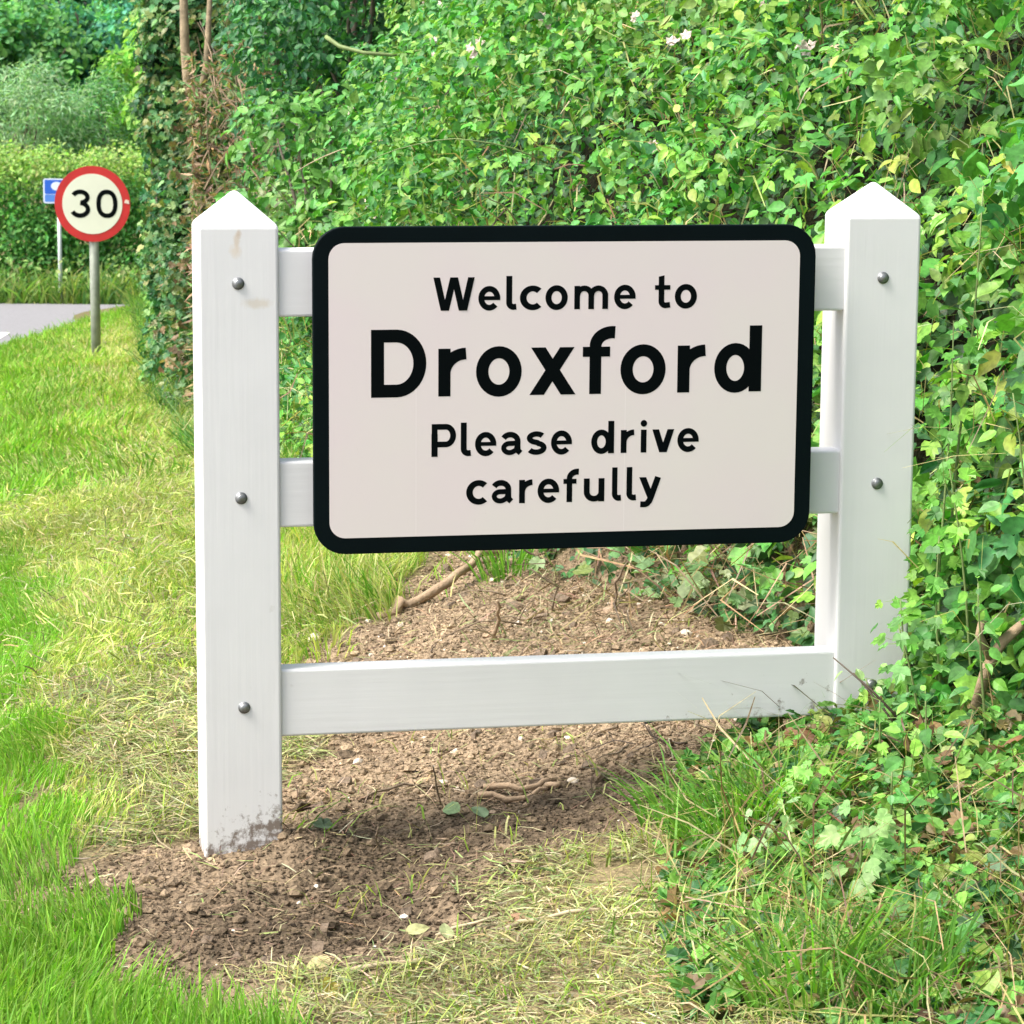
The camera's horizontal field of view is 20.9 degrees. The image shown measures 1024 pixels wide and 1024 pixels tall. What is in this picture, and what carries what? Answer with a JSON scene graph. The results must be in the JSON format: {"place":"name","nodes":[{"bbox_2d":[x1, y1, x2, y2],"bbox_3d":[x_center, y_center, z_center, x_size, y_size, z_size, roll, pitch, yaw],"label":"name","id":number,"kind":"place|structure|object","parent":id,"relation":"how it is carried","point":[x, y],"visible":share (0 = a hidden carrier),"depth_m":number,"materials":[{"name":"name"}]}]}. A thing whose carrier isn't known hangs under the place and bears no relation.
{"place":"outdoors","nodes":[
{"label":"outdoors","id":0,"kind":"place"},
{"bbox_2d":[0,303,128,343],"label":"road","id":1,"kind":"structure","parent":0,"point":[19,319],"depth_m":31.57,"materials":[{"name":"asphalt"}]},
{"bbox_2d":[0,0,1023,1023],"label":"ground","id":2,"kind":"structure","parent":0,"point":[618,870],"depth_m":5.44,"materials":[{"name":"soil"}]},
{"bbox_2d":[0,0,102,192],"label":"ash tree","id":3,"kind":"object","parent":2,"relation":"on","point":[28,41],"visible":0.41,"depth_m":46.81,"materials":[{"name":"green plant"}]},
{"bbox_2d":[43,178,62,301],"bbox_3d":[-5.754,-3.305,35.485,0.450,1.910,0.075,2,10,8],"label":"information sign","id":4,"kind":"object","parent":2,"relation":"on","point":[50,186],"visible":0.53,"depth_m":35.36,"materials":[{"name":"metal"}]},
{"bbox_2d":[0,54,107,260],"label":"willow shrub","id":5,"kind":"object","parent":2,"relation":"on","point":[38,107],"visible":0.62,"depth_m":40.84,"materials":[{"name":"green plant"}]},
{"bbox_2d":[0,0,128,161],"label":"wood","id":6,"kind":"object","parent":2,"relation":"on","point":[87,2],"depth_m":57.35,"materials":[{"name":"green plant"}]},
{"bbox_2d":[0,249,146,304],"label":"roadside rough grass","id":7,"kind":"structure","parent":2,"relation":"on","point":[33,289],"depth_m":35.45,"materials":[{"name":"plant"}]},
{"bbox_2d":[12,0,141,211],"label":"ash tree","id":8,"kind":"object","parent":2,"relation":"on","point":[109,16],"visible":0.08,"depth_m":48.27,"materials":[{"name":"green plant"}]},
{"bbox_2d":[0,137,169,287],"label":"clipped hedge","id":9,"kind":"object","parent":2,"relation":"on","point":[35,231],"visible":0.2,"depth_m":36.60,"materials":[{"name":"plant"}]},
{"bbox_2d":[55,166,129,353],"bbox_3d":[-3.220,-1.734,21.405,0.580,1.868,0.104,0,10,0],"label":"speed limit sign","id":10,"kind":"object","parent":2,"relation":"on","point":[92,205],"visible":0.97,"depth_m":21.26,"materials":[{"name":"grey metal"}]},
{"bbox_2d":[39,62,150,253],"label":"willow shrub","id":11,"kind":"object","parent":2,"relation":"on","point":[102,105],"visible":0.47,"depth_m":41.57,"materials":[{"name":"green plant"}]},
{"bbox_2d":[90,42,145,157],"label":"maple tree","id":12,"kind":"object","parent":2,"relation":"on","point":[128,63],"visible":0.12,"depth_m":42.12,"materials":[{"name":"green plant"}]},
{"bbox_2d":[118,6,168,202],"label":"spindly hedge bush","id":13,"kind":"object","parent":2,"relation":"on","point":[132,125],"visible":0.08,"depth_m":26.62,"materials":[{"name":"green plant"}]},
{"bbox_2d":[0,298,323,1023],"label":"green grass","id":14,"kind":"structure","parent":2,"relation":"on","point":[35,954],"depth_m":5.47,"materials":[{"name":"plant"}]},
{"bbox_2d":[149,237,193,390],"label":"dark hedge bush","id":15,"kind":"object","parent":2,"relation":"on","point":[156,348],"visible":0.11,"depth_m":16.10,"materials":[{"name":"green plant"}]},
{"bbox_2d":[106,0,240,146],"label":"ash tree","id":16,"kind":"object","parent":2,"relation":"on","point":[139,45],"visible":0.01,"depth_m":47.86,"materials":[{"name":"green plant"}]},
{"bbox_2d":[128,0,226,384],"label":"ivy clad tree","id":17,"kind":"object","parent":2,"relation":"on","point":[159,54],"visible":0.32,"depth_m":16.72,"materials":[{"name":"green plant"}]},
{"bbox_2d":[144,0,251,411],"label":"dead tree","id":18,"kind":"object","parent":2,"relation":"on","point":[185,290],"visible":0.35,"depth_m":15.09,"materials":[{"name":"brown plant"}]},
{"bbox_2d":[200,935,213,943],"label":"soil clod","id":19,"kind":"object","parent":2,"relation":"on","point":[203,940],"visible":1,"depth_m":4.85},
{"bbox_2d":[179,4,319,413],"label":"withered leaves","id":20,"kind":"object","parent":2,"relation":"on","point":[197,182],"visible":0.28,"depth_m":14.31,"materials":[{"name":"brown plant"}]},
{"bbox_2d":[151,0,368,202],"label":"dark hedge bush","id":21,"kind":"object","parent":2,"relation":"on","point":[191,21],"visible":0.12,"depth_m":16.25,"materials":[{"name":"green plant"}]},
{"bbox_2d":[257,955,272,966],"bbox_3d":[-0.421,0.781,4.771,0.034,0.031,0.035,-5,11,-30],"label":"soil clod","id":22,"kind":"object","parent":2,"relation":"on","point":[263,959],"visible":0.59,"depth_m":4.77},
{"bbox_2d":[247,171,307,363],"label":"bush","id":23,"kind":"object","parent":2,"relation":"on","point":[274,204],"visible":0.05,"depth_m":12.60,"materials":[{"name":"green plant"}]},
{"bbox_2d":[189,1,384,382],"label":"dead twig tangle","id":24,"kind":"object","parent":2,"relation":"on","point":[225,123],"visible":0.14,"depth_m":14.21,"materials":[{"name":"plant"}]},
{"bbox_2d":[212,0,392,213],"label":"hazel bush","id":25,"kind":"object","parent":2,"relation":"on","point":[247,99],"visible":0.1,"depth_m":14.33,"materials":[{"name":"green plant"}]},
{"bbox_2d":[213,0,403,122],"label":"ash tree","id":26,"kind":"object","parent":2,"relation":"on","point":[228,70],"depth_m":45.39,"materials":[{"name":"green plant"}]},
{"bbox_2d":[312,941,323,953],"bbox_3d":[-0.337,0.757,4.806,0.023,0.034,0.040,0,10,0],"label":"soil clod","id":27,"kind":"object","parent":2,"relation":"on","point":[317,946],"visible":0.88,"depth_m":4.79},
{"bbox_2d":[306,955,331,968],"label":"fallen leaf","id":28,"kind":"object","parent":2,"relation":"on","point":[316,959],"visible":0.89,"depth_m":4.71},
{"bbox_2d":[281,611,363,661],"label":"grass tuft","id":29,"kind":"object","parent":2,"relation":"on","point":[333,643],"visible":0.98,"depth_m":7.13,"materials":[{"name":"plant"}]},
{"bbox_2d":[312,817,334,827],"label":"fallen leaf","id":30,"kind":"object","parent":2,"relation":"on","point":[320,822],"visible":1,"depth_m":5.41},
{"bbox_2d":[320,923,328,935],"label":"soil clod","id":31,"kind":"object","parent":2,"relation":"on","point":[325,929],"visible":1,"depth_m":4.93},
{"bbox_2d":[211,78,442,332],"bbox_3d":[-0.695,-0.989,10.995,0.976,1.448,0.918,0,10,0],"label":"bush","id":32,"kind":"object","parent":2,"relation":"on","point":[315,198],"visible":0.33,"depth_m":10.76,"materials":[{"name":"green plant"}]},
{"bbox_2d":[293,217,323,246],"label":"withered stalks","id":33,"kind":"object","parent":32,"relation":"attached to","point":[302,233],"visible":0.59,"depth_m":10.56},
{"bbox_2d":[323,977,342,997],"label":"fallen leaf","id":34,"kind":"object","parent":2,"relation":"on","point":[325,983],"visible":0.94,"depth_m":4.58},
{"bbox_2d":[217,0,458,162],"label":"hazel bush","id":35,"kind":"object","parent":2,"relation":"on","point":[305,26],"visible":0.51,"depth_m":13.21,"materials":[{"name":"green plant"}]},
{"bbox_2d":[338,777,352,784],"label":"soil clod","id":36,"kind":"object","parent":2,"relation":"on","point":[347,780],"visible":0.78,"depth_m":5.89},
{"bbox_2d":[345,957,436,974],"bbox_3d":[-0.207,0.767,4.704,0.172,0.016,0.017,-5,11,-27],"label":"stick","id":37,"kind":"object","parent":2,"relation":"on","point":[373,965],"visible":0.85,"depth_m":4.70,"materials":[{"name":"wood"}]},
{"bbox_2d":[363,782,447,798],"bbox_3d":[-0.224,0.572,5.744,0.189,0.020,0.026,-4,11,-25],"label":"stick","id":38,"kind":"object","parent":2,"relation":"on","point":[390,788],"visible":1,"depth_m":5.74,"materials":[{"name":"wood"}]},
{"bbox_2d":[400,907,412,917],"bbox_3d":[-0.190,0.724,5.002,0.022,0.024,0.028,0,10,0],"label":"soil clod","id":39,"kind":"object","parent":2,"relation":"on","point":[407,911],"visible":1,"depth_m":5.00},
{"bbox_2d":[0,225,825,1023],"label":"verge grass","id":40,"kind":"structure","parent":2,"relation":"on","point":[348,575],"depth_m":7.83,"materials":[{"name":"plant"}]},
{"bbox_2d":[406,923,429,934],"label":"fallen leaf","id":41,"kind":"object","parent":2,"relation":"on","point":[415,928],"visible":1,"depth_m":4.91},
{"bbox_2d":[424,850,437,862],"bbox_3d":[-0.159,0.661,5.301,0.026,0.027,0.040,-6,11,-32],"label":"soil clod","id":42,"kind":"object","parent":2,"relation":"on","point":[430,856],"visible":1,"depth_m":5.29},
{"bbox_2d":[376,550,505,618],"bbox_3d":[-0.176,0.195,7.617,0.086,0.150,0.523,8,12,39],"label":"root","id":43,"kind":"object","parent":2,"relation":"on","point":[434,590],"visible":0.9,"depth_m":7.53,"materials":[{"name":"wood"}]},
{"bbox_2d":[439,923,453,938],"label":"fallen leaf","id":44,"kind":"object","parent":2,"relation":"on","point":[443,927],"visible":1,"depth_m":4.86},
{"bbox_2d":[443,801,459,813],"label":"fallen leaf","id":45,"kind":"object","parent":2,"relation":"on","point":[451,809],"visible":1,"depth_m":5.55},
{"bbox_2d":[435,914,497,936],"bbox_3d":[-0.081,0.734,4.920,0.114,0.038,0.008,-1,10,-10],"label":"stick","id":46,"kind":"object","parent":2,"relation":"on","point":[464,925],"visible":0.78,"depth_m":4.92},
{"bbox_2d":[441,590,504,604],"bbox_3d":[-0.131,0.241,7.451,0.232,0.075,0.052,6,11,30],"label":"torn root","id":47,"kind":"object","parent":2,"relation":"on","point":[474,590],"visible":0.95,"depth_m":7.43,"materials":[{"name":"brown plant"}]},
{"bbox_2d":[471,806,488,817],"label":"fallen leaf","id":48,"kind":"object","parent":2,"relation":"on","point":[482,811],"visible":0.94,"depth_m":5.49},
{"bbox_2d":[437,620,522,641],"bbox_3d":[-0.079,0.295,6.961,0.228,0.050,0.025,-3,10,-17],"label":"torn root","id":49,"kind":"object","parent":2,"relation":"on","point":[521,624],"visible":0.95,"depth_m":6.95,"materials":[{"name":"brown plant"}]},
{"bbox_2d":[473,779,486,788],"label":"soil clod","id":50,"kind":"object","parent":2,"relation":"on","point":[478,784],"visible":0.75,"depth_m":5.73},
{"bbox_2d":[489,599,500,643],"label":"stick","id":51,"kind":"object","parent":2,"relation":"on","point":[496,627],"visible":0.99,"depth_m":6.86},
{"bbox_2d":[449,549,558,582],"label":"grass tuft","id":52,"kind":"object","parent":2,"relation":"on","point":[495,570],"visible":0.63,"depth_m":7.65,"materials":[{"name":"plant"}]},
{"bbox_2d":[0,377,1023,1023],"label":"dry grass cuttings","id":53,"kind":"object","parent":2,"relation":"on","point":[172,729],"visible":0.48,"depth_m":5.38,"materials":[{"name":"plant"}]},
{"bbox_2d":[478,787,547,802],"bbox_3d":[0.001,0.575,5.634,0.142,0.033,0.032,0,10,0],"label":"stick","id":54,"kind":"object","parent":2,"relation":"on","point":[503,798],"visible":0.89,"depth_m":5.63,"materials":[{"name":"wood"}]},
{"bbox_2d":[503,913,525,925],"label":"fallen leaf","id":55,"kind":"object","parent":2,"relation":"on","point":[516,916],"visible":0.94,"depth_m":4.90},
{"bbox_2d":[483,777,556,791],"bbox_3d":[0.015,0.559,5.684,0.152,0.031,0.036,1,10,5],"label":"stick","id":56,"kind":"object","parent":2,"relation":"on","point":[509,785],"visible":1,"depth_m":5.68,"materials":[{"name":"wood"}]},
{"bbox_2d":[496,613,548,619],"bbox_3d":[0.019,0.267,7.093,0.166,0.035,0.024,7,11,33],"label":"torn root","id":57,"kind":"object","parent":2,"relation":"on","point":[537,616],"visible":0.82,"depth_m":7.07,"materials":[{"name":"brown plant"}]},
{"bbox_2d":[532,648,546,655],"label":"soil clod","id":58,"kind":"object","parent":2,"relation":"on","point":[540,653],"visible":0.47,"depth_m":6.65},
{"bbox_2d":[531,568,558,609],"bbox_3d":[0.081,0.204,7.132,0.076,0.128,0.031,-3,10,-20],"label":"stick","id":59,"kind":"object","parent":2,"relation":"on","point":[553,584],"visible":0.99,"depth_m":7.12,"materials":[{"name":"wood"}]},
{"bbox_2d":[544,781,561,787],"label":"stick","id":60,"kind":"object","parent":2,"relation":"on","point":[553,784],"visible":1,"depth_m":5.63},
{"bbox_2d":[502,908,608,931],"bbox_3d":[0.076,0.716,4.884,0.190,0.036,0.015,-1,10,-10],"label":"stick","id":61,"kind":"object","parent":2,"relation":"on","point":[562,913],"visible":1,"depth_m":4.88,"materials":[{"name":"wood"}]},
{"bbox_2d":[192,182,920,857],"bbox_3d":[0.091,0.230,5.429,1.398,1.736,0.187,-1,10,-11],"label":"gateway sign","id":62,"kind":"object","parent":2,"relation":"on","point":[478,388],"visible":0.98,"depth_m":5.28,"materials":[{"name":"wood"}]},
{"bbox_2d":[550,593,569,602],"bbox_3d":[0.126,0.228,7.287,0.054,0.027,0.038,3,10,15],"label":"soil clod","id":63,"kind":"object","parent":2,"relation":"on","point":[563,597],"visible":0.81,"depth_m":7.28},
{"bbox_2d":[562,743,577,752],"bbox_3d":[0.124,0.502,5.881,0.036,0.027,0.038,0,10,0],"label":"soil clod","id":64,"kind":"object","parent":2,"relation":"on","point":[571,747],"visible":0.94,"depth_m":5.87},
{"bbox_2d":[131,0,1023,730],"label":"bramble thicket","id":65,"kind":"object","parent":2,"relation":"on","point":[519,52],"visible":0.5,"depth_m":7.41,"materials":[{"name":"green plant"}]},
{"bbox_2d":[295,140,394,172],"bbox_3d":[-0.501,-1.278,9.948,0.562,0.117,0.012,-2,10,-15],"label":"bramble cane","id":66,"kind":"object","parent":65,"relation":"attached to","point":[330,154],"visible":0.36,"depth_m":9.90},
{"bbox_2d":[324,35,460,56],"bbox_3d":[-0.434,-1.829,10.825,0.586,0.103,0.155,-1,10,-10],"label":"bramble cane","id":67,"kind":"object","parent":65,"relation":"attached to","point":[337,44],"visible":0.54,"depth_m":10.77,"materials":[{"name":"plant"}]},
{"bbox_2d":[362,138,547,165],"bbox_3d":[-0.172,-1.084,8.363,0.562,0.088,0.048,0,10,0],"label":"bramble cane","id":68,"kind":"object","parent":65,"relation":"attached to","point":[468,140],"visible":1,"depth_m":8.35,"materials":[{"name":"plant"}]},
{"bbox_2d":[466,37,484,57],"bbox_3d":[-0.118,-1.506,8.984,0.069,0.071,0.031,4,10,20],"label":"bramble blossom","id":69,"kind":"object","parent":65,"relation":"attached to","point":[474,52],"visible":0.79,"depth_m":8.99,"materials":[{"name":"beige plant"}]},
{"bbox_2d":[476,194,518,223],"bbox_3d":[-0.037,-0.846,7.762,0.011,0.114,0.527,2,10,12],"label":"bramble cane","id":70,"kind":"object","parent":65,"relation":"attached to","point":[511,214],"visible":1,"depth_m":7.85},
{"bbox_2d":[666,29,691,44],"bbox_3d":[0.472,-1.345,7.850,0.072,0.047,0.031,0,10,0],"label":"bramble blossom","id":71,"kind":"object","parent":65,"relation":"attached to","point":[673,40],"visible":1,"depth_m":7.85,"materials":[{"name":"beige plant"}]},
{"bbox_2d":[795,39,814,61],"bbox_3d":[0.774,-1.213,7.287,0.056,0.060,0.047,-6,12,-34],"label":"bramble blossom","id":72,"kind":"object","parent":65,"relation":"attached to","point":[804,44],"visible":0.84,"depth_m":7.28,"materials":[{"name":"beige plant"}]},
{"bbox_2d":[908,134,933,164],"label":"leaf","id":73,"kind":"object","parent":65,"relation":"attached to","point":[923,155],"visible":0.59,"depth_m":6.76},
{"bbox_2d":[936,58,963,84],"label":"leaf","id":74,"kind":"object","parent":65,"relation":"attached to","point":[950,74],"visible":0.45,"depth_m":6.92,"materials":[{"name":"plant"}]},
{"bbox_2d":[563,740,635,758],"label":"twig","id":75,"kind":"object","parent":2,"relation":"on","point":[601,745],"visible":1,"depth_m":5.81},
{"bbox_2d":[614,561,627,610],"bbox_3d":[0.269,0.191,6.976,0.025,0.156,0.107,-1,10,-11],"label":"stick","id":76,"kind":"object","parent":2,"relation":"on","point":[618,578],"visible":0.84,"depth_m":6.97,"materials":[{"name":"wood"}]},
{"bbox_2d":[587,547,698,615],"bbox_3d":[0.322,0.171,6.846,0.282,0.166,0.011,2,10,10],"label":"torn root","id":77,"kind":"object","parent":2,"relation":"on","point":[663,592],"visible":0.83,"depth_m":6.84,"materials":[{"name":"wood"}]},
{"bbox_2d":[592,740,747,829],"bbox_3d":[0.296,0.536,5.246,0.342,0.149,0.234,8,12,39],"label":"grass tuft","id":78,"kind":"object","parent":2,"relation":"on","point":[633,804],"visible":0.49,"depth_m":5.28,"materials":[{"name":"plant"}]},
{"bbox_2d":[701,638,718,646],"bbox_3d":[0.465,0.311,6.525,0.047,0.030,0.030,4,10,18],"label":"soil clod","id":79,"kind":"object","parent":2,"relation":"on","point":[711,641],"visible":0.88,"depth_m":6.51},
{"bbox_2d":[570,727,857,856],"bbox_3d":[0.376,0.533,5.070,0.549,0.214,0.482,0,10,0],"label":"grass tuft","id":80,"kind":"object","parent":2,"relation":"on","point":[684,829],"visible":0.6,"depth_m":5.08,"materials":[{"name":"plant"}]},
{"bbox_2d":[721,631,734,641],"bbox_3d":[0.515,0.302,6.583,0.041,0.037,0.030,9,13,40],"label":"soil clod","id":81,"kind":"object","parent":2,"relation":"on","point":[729,635],"visible":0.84,"depth_m":6.57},
{"bbox_2d":[651,717,882,831],"bbox_3d":[0.481,0.498,5.122,0.459,0.222,0.432,9,13,41],"label":"grass tuft","id":82,"kind":"object","parent":2,"relation":"on","point":[732,782],"visible":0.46,"depth_m":5.12,"materials":[{"name":"plant"}]},
{"bbox_2d":[514,348,1023,1023],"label":"mixed weeds","id":83,"kind":"object","parent":2,"relation":"on","point":[984,772],"visible":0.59,"depth_m":4.77,"materials":[{"name":"green plant"}]},
{"bbox_2d":[833,657,907,727],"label":"bare twig","id":84,"kind":"object","parent":83,"relation":"on","point":[876,695],"visible":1,"depth_m":5.32,"materials":[{"name":"wood"}]},
{"bbox_2d":[853,673,892,720],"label":"bare twig","id":85,"kind":"object","parent":83,"relation":"on","point":[877,701],"visible":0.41,"depth_m":5.33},
{"bbox_2d":[970,617,1023,709],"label":"broken branch","id":86,"kind":"object","parent":83,"relation":"on","point":[1007,637],"visible":0.66,"depth_m":5.23,"materials":[{"name":"wood"}]},
{"bbox_2d":[737,796,802,877],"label":"leafy weed","id":87,"kind":"object","parent":2,"relation":"on","point":[753,840],"visible":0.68,"depth_m":4.86,"materials":[{"name":"green plant"}]},
{"bbox_2d":[771,760,841,835],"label":"leafy weed","id":88,"kind":"object","parent":2,"relation":"on","point":[799,772],"visible":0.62,"depth_m":4.98,"materials":[{"name":"green plant"}]},
{"bbox_2d":[647,839,978,1023],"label":"grass tuft","id":89,"kind":"object","parent":2,"relation":"on","point":[750,977],"visible":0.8,"depth_m":4.31,"materials":[{"name":"plant"}]},
{"bbox_2d":[825,709,876,767],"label":"leafy weed","id":90,"kind":"object","parent":2,"relation":"on","point":[837,732],"visible":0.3,"depth_m":5.29,"materials":[{"name":"green plant"}]},
{"bbox_2d":[812,800,903,914],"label":"leafy weed","id":91,"kind":"object","parent":2,"relation":"on","point":[830,835],"visible":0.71,"depth_m":4.63,"materials":[{"name":"green plant"}]},
{"bbox_2d":[833,679,894,741],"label":"leafy weed","id":92,"kind":"object","parent":2,"relation":"on","point":[887,701],"visible":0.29,"depth_m":5.40,"materials":[{"name":"green plant"}]},
{"bbox_2d":[834,669,914,741],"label":"leafy weed","id":93,"kind":"object","parent":2,"relation":"on","point":[861,675],"visible":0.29,"depth_m":5.36,"materials":[{"name":"green plant"}]},
{"bbox_2d":[732,852,1023,1022],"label":"grass tuft","id":94,"kind":"object","parent":2,"relation":"on","point":[943,963],"visible":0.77,"depth_m":4.21,"materials":[{"name":"plant"}]},
{"bbox_2d":[847,689,913,799],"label":"leafy weed","id":95,"kind":"object","parent":2,"relation":"on","point":[858,737],"visible":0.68,"depth_m":5.12,"materials":[{"name":"green plant"}]},
{"bbox_2d":[852,762,930,873],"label":"leafy weed","id":96,"kind":"object","parent":2,"relation":"on","point":[887,802],"visible":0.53,"depth_m":4.79,"materials":[{"name":"green plant"}]},
{"bbox_2d":[870,596,943,755],"bbox_3d":[0.771,0.335,5.377,0.162,0.338,0.143,-5,11,-29],"label":"leafy weed","id":97,"kind":"object","parent":2,"relation":"on","point":[901,686],"visible":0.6,"depth_m":5.36,"materials":[{"name":"green plant"}]},
{"bbox_2d":[877,616,950,756],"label":"leafy weed","id":98,"kind":"object","parent":2,"relation":"on","point":[898,670],"visible":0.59,"depth_m":5.29,"materials":[{"name":"green plant"}]},
{"bbox_2d":[882,685,965,809],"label":"leafy weed","id":99,"kind":"object","parent":2,"relation":"on","point":[892,763],"visible":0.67,"depth_m":4.97,"materials":[{"name":"green plant"}]},
{"bbox_2d":[902,529,976,750],"bbox_3d":[0.833,0.267,5.345,0.174,0.473,0.154,8,12,38],"label":"leafy weed","id":100,"kind":"object","parent":2,"relation":"on","point":[951,646],"visible":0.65,"depth_m":5.33,"materials":[{"name":"green plant"}]},
{"bbox_2d":[901,318,985,712],"bbox_3d":[0.853,0.050,5.472,0.138,0.862,0.209,7,11,33],"label":"leafy weed","id":101,"kind":"object","parent":2,"relation":"on","point":[972,344],"visible":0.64,"depth_m":5.46,"materials":[{"name":"green plant"}]},
{"bbox_2d":[913,864,1009,941],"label":"leafy weed","id":102,"kind":"object","parent":2,"relation":"on","point":[962,896],"visible":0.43,"depth_m":4.41,"materials":[{"name":"green plant"}]},
{"bbox_2d":[908,186,1021,677],"bbox_3d":[0.887,-0.089,5.535,0.184,1.118,0.168,9,13,41],"label":"leafy weed","id":103,"kind":"object","parent":2,"relation":"on","point":[961,399],"visible":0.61,"depth_m":5.50,"materials":[{"name":"green plant"}]},
{"bbox_2d":[917,450,1023,721],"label":"leafy weed","id":104,"kind":"object","parent":2,"relation":"on","point":[955,532],"visible":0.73,"depth_m":5.29,"materials":[{"name":"green plant"}]},
{"bbox_2d":[940,576,1023,750],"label":"leafy weed","id":105,"kind":"object","parent":2,"relation":"on","point":[1004,697],"visible":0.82,"depth_m":5.17,"materials":[{"name":"green plant"}]},
{"bbox_2d":[977,390,1023,736],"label":"leafy weed","id":106,"kind":"object","parent":2,"relation":"on","point":[990,506],"visible":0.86,"depth_m":5.18,"materials":[{"name":"green plant"}]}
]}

